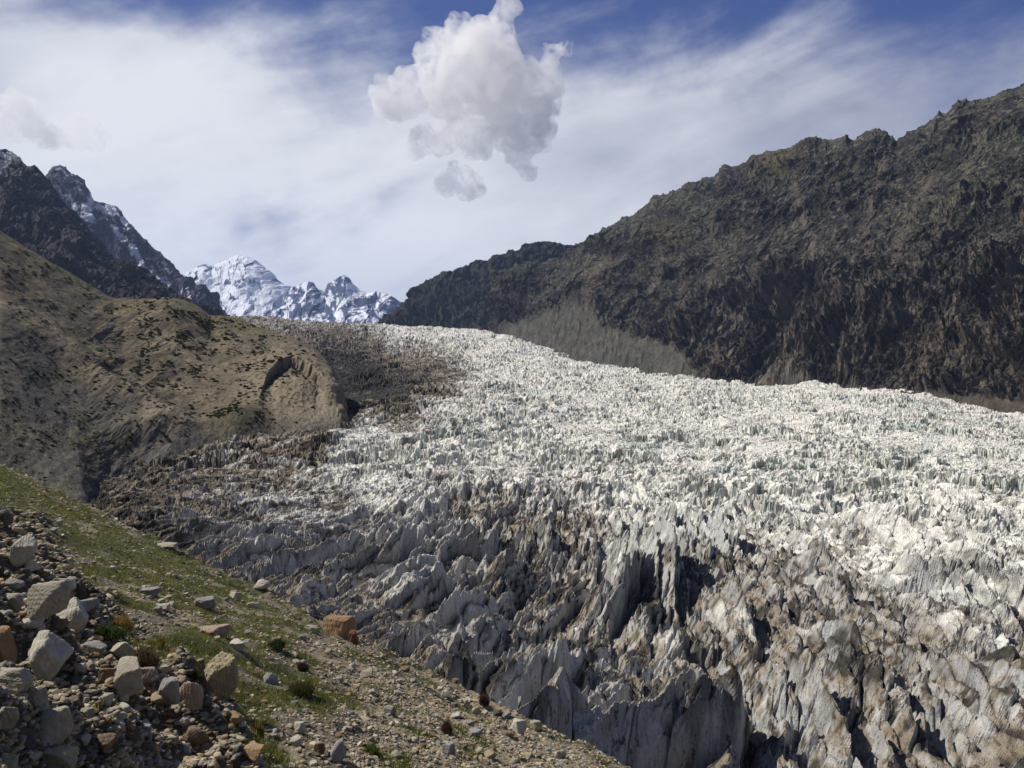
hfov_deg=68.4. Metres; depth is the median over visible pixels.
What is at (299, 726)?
rock
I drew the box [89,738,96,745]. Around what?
cobble
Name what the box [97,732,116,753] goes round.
boulder
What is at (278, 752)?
grass
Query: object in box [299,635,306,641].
stone
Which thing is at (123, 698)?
cobble
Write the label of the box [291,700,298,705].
stone
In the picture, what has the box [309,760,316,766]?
stone
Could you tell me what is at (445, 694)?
stone
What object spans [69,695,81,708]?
cobble
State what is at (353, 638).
rock
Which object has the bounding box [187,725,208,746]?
boulder
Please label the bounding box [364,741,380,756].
shrub
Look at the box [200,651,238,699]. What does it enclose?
boulder
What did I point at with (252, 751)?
boulder
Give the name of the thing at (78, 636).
cobble
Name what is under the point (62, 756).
boulder
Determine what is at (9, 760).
boulder
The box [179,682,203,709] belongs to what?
boulder
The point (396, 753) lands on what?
rock
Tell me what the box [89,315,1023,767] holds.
glacier
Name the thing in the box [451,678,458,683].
stone
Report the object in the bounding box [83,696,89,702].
cobble
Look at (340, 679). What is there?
stone
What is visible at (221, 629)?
boulder
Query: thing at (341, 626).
boulder
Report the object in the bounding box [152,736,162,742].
cobble
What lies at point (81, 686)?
cobble
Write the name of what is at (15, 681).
boulder
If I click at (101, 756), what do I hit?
cobble
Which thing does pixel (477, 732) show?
rock
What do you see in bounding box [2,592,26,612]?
boulder
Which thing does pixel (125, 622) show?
shrub
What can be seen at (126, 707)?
rock
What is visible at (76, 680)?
rock
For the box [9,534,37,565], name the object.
boulder
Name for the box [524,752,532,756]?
stone
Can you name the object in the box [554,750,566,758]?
rock
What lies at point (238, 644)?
rock
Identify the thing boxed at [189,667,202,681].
shrub
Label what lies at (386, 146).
sky
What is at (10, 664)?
cobble
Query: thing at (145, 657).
shrub
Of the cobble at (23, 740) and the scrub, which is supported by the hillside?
the scrub
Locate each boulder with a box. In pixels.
[0,625,16,663]
[0,667,32,694]
[0,707,18,729]
[0,753,17,767]
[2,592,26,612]
[5,578,24,590]
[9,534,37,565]
[20,616,44,628]
[26,580,70,619]
[28,630,73,681]
[28,685,49,710]
[38,706,73,745]
[42,745,78,767]
[52,578,76,590]
[56,597,88,634]
[80,598,99,611]
[82,640,106,652]
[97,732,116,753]
[110,642,136,657]
[113,656,143,695]
[140,586,160,595]
[140,666,158,682]
[143,723,151,736]
[157,542,178,549]
[158,676,179,705]
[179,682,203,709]
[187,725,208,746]
[193,596,215,609]
[200,624,230,636]
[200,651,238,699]
[241,742,263,761]
[323,614,355,638]
[327,740,346,762]
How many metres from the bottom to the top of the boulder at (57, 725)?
0.496 m
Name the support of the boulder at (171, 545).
on the moraine slope
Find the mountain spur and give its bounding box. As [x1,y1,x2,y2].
[0,149,266,320]
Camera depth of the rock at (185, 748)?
12.48 m
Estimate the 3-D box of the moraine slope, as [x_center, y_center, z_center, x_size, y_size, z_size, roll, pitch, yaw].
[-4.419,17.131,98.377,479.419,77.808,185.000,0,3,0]
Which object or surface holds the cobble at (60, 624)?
on the moraine slope
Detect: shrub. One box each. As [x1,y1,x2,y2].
[91,622,127,640]
[111,613,134,631]
[130,641,160,667]
[151,636,165,647]
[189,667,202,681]
[250,719,265,740]
[267,637,286,652]
[284,677,317,698]
[297,661,308,671]
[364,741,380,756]
[440,719,452,734]
[479,692,489,706]
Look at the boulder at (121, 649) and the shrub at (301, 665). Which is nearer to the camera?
the boulder at (121, 649)
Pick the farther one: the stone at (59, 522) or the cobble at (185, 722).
the stone at (59, 522)
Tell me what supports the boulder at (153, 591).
on the moraine slope
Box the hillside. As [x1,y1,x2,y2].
[0,231,348,503]
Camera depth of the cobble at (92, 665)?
13.81 m
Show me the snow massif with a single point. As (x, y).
(245, 286)
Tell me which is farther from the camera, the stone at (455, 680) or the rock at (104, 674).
the stone at (455, 680)
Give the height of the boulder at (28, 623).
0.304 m
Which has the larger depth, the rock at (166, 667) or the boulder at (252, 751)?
the rock at (166, 667)
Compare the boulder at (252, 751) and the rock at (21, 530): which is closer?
the boulder at (252, 751)
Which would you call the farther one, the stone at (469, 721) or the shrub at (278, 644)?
the stone at (469, 721)
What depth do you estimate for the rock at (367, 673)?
29.60 m
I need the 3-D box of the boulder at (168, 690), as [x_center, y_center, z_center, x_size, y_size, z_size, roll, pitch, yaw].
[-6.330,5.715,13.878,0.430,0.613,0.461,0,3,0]
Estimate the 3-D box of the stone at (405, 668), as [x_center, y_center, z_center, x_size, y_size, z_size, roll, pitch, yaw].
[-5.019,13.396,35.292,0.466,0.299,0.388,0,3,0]
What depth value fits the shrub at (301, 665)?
24.65 m
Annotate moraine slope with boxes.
[0,462,624,767]
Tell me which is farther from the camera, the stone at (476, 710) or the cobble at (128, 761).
the stone at (476, 710)
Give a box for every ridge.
[45,165,229,315]
[377,241,571,330]
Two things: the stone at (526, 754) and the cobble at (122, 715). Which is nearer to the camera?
the cobble at (122, 715)
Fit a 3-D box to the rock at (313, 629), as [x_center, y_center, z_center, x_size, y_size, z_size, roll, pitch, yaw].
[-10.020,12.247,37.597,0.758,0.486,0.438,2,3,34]
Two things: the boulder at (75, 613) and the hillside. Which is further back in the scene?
the hillside
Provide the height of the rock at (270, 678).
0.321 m
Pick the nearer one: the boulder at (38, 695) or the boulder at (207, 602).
the boulder at (38, 695)
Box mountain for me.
[488,83,1023,412]
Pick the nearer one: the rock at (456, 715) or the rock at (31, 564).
the rock at (31, 564)
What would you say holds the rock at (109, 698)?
on the moraine slope
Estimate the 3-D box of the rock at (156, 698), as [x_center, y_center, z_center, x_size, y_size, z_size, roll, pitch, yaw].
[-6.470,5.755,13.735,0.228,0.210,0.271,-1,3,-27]
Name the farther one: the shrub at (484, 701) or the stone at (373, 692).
the shrub at (484, 701)
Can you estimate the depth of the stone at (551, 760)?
25.42 m
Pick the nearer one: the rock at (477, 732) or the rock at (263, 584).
the rock at (477, 732)
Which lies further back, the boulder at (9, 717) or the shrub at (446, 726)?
the shrub at (446, 726)
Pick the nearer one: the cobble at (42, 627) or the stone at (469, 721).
the cobble at (42, 627)
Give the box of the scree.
[0,464,630,767]
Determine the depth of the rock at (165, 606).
25.91 m
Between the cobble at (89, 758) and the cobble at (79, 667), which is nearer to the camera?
the cobble at (89, 758)
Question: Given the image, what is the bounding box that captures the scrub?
[0,250,333,480]
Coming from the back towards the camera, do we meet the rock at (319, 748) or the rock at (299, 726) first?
the rock at (299, 726)
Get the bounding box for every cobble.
[0,541,5,547]
[6,661,15,667]
[17,735,26,745]
[20,568,29,576]
[30,751,42,760]
[36,623,45,631]
[52,618,67,629]
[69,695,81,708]
[73,661,85,672]
[75,633,80,642]
[78,683,83,690]
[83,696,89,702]
[85,755,93,763]
[88,663,95,670]
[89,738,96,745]
[95,700,101,709]
[97,754,103,759]
[106,642,113,649]
[116,711,127,719]
[117,719,125,730]
[118,694,128,701]
[120,756,132,767]
[145,741,156,751]
[146,707,157,715]
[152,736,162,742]
[171,760,180,767]
[179,717,190,726]
[186,706,196,713]
[203,695,211,706]
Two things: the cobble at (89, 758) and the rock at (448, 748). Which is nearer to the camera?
the cobble at (89, 758)
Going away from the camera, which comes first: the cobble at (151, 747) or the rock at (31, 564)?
the cobble at (151, 747)
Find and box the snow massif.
[184,255,291,316]
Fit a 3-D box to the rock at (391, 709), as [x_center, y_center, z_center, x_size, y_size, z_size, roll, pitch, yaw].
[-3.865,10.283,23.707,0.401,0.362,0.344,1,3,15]
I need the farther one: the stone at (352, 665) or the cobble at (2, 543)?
the stone at (352, 665)
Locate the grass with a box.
[0,461,611,767]
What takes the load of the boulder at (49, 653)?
on the moraine slope
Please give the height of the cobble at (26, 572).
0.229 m
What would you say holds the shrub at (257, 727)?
on the moraine slope
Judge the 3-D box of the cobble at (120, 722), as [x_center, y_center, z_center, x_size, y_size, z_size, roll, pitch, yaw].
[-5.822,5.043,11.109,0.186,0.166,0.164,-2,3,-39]
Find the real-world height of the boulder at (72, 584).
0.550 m
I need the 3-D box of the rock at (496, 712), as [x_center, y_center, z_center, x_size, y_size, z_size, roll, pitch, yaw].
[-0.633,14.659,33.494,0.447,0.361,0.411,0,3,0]
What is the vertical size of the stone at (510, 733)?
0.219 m
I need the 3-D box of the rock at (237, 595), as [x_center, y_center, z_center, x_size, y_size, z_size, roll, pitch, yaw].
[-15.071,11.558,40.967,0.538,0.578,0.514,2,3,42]
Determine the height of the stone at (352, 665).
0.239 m
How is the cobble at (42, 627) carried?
on the moraine slope
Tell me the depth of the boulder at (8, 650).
15.07 m
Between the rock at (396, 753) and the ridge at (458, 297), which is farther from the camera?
the ridge at (458, 297)
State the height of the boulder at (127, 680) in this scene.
0.646 m
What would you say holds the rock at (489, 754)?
on the moraine slope
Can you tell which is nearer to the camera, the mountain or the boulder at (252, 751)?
the boulder at (252, 751)
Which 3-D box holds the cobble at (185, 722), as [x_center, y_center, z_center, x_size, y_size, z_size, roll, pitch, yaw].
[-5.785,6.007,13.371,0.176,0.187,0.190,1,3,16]
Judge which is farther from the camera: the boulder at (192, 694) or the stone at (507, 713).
the stone at (507, 713)
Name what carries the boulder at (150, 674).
on the moraine slope
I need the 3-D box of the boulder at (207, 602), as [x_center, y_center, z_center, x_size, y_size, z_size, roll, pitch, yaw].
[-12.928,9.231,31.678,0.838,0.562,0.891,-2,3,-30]
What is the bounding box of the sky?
[0,0,1023,301]
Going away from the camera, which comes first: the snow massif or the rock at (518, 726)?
the rock at (518, 726)
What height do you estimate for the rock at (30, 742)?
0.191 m
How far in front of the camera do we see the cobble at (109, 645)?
17.67 m
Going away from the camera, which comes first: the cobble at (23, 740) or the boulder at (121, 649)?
the cobble at (23, 740)
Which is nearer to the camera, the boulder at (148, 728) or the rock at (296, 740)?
the boulder at (148, 728)
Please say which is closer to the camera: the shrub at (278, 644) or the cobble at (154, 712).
the cobble at (154, 712)
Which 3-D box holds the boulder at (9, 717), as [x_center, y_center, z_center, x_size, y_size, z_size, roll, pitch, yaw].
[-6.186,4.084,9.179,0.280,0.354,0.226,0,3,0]
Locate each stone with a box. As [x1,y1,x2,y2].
[56,519,62,525]
[153,605,162,612]
[224,708,230,714]
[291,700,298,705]
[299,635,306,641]
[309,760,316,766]
[335,676,343,682]
[349,663,355,668]
[368,689,377,697]
[400,666,409,672]
[441,690,448,697]
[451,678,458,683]
[465,719,473,724]
[472,707,479,713]
[503,730,514,737]
[504,710,511,717]
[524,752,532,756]
[547,758,554,764]
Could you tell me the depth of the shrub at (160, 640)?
19.41 m
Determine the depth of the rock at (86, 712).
11.12 m
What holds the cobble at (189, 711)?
on the moraine slope
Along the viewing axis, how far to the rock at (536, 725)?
32.51 m
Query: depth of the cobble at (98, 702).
11.22 m
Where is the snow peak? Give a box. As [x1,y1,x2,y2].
[261,275,400,323]
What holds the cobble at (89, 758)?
on the moraine slope
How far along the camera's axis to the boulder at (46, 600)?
15.91 m
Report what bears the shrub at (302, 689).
on the moraine slope
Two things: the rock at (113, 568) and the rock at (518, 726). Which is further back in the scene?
the rock at (113, 568)
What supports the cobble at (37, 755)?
on the moraine slope
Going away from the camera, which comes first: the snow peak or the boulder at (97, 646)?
the boulder at (97, 646)
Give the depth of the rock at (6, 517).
28.62 m
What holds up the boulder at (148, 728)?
on the moraine slope
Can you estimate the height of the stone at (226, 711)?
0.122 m
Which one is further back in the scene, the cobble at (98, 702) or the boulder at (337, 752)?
the boulder at (337, 752)
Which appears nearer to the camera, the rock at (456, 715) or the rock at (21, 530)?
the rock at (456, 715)
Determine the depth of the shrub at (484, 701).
34.10 m
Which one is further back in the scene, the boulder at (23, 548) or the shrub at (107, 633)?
the boulder at (23, 548)
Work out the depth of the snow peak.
6000.33 m
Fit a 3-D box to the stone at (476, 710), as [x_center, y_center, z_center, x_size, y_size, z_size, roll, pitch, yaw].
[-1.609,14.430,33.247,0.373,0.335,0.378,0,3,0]
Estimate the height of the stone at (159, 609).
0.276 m
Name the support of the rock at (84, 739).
on the moraine slope
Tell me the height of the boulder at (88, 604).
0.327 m
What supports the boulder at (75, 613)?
on the moraine slope
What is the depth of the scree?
18.29 m
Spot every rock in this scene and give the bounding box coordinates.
[0,509,13,525]
[12,527,25,533]
[23,734,36,748]
[24,558,40,570]
[71,675,86,685]
[78,733,90,746]
[80,707,94,717]
[96,693,113,706]
[98,668,116,681]
[110,566,116,571]
[117,702,132,712]
[151,694,163,703]
[158,603,169,610]
[160,664,170,672]
[179,742,190,757]
[229,592,241,599]
[229,710,242,723]
[230,638,244,651]
[247,602,259,608]
[253,579,270,588]
[263,673,277,684]
[290,734,301,745]
[294,721,304,733]
[304,625,317,633]
[313,743,324,754]
[348,630,358,644]
[360,667,372,677]
[382,705,396,714]
[390,750,401,757]
[442,741,455,755]
[450,711,462,718]
[469,728,481,736]
[483,749,495,758]
[493,709,502,715]
[510,718,526,735]
[530,720,542,730]
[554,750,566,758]
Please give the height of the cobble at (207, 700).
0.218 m
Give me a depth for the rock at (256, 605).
39.80 m
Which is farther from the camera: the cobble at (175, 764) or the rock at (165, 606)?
the rock at (165, 606)
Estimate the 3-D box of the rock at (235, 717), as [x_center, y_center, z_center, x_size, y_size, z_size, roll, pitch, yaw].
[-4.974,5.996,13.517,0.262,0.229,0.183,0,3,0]
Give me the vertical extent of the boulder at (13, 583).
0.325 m

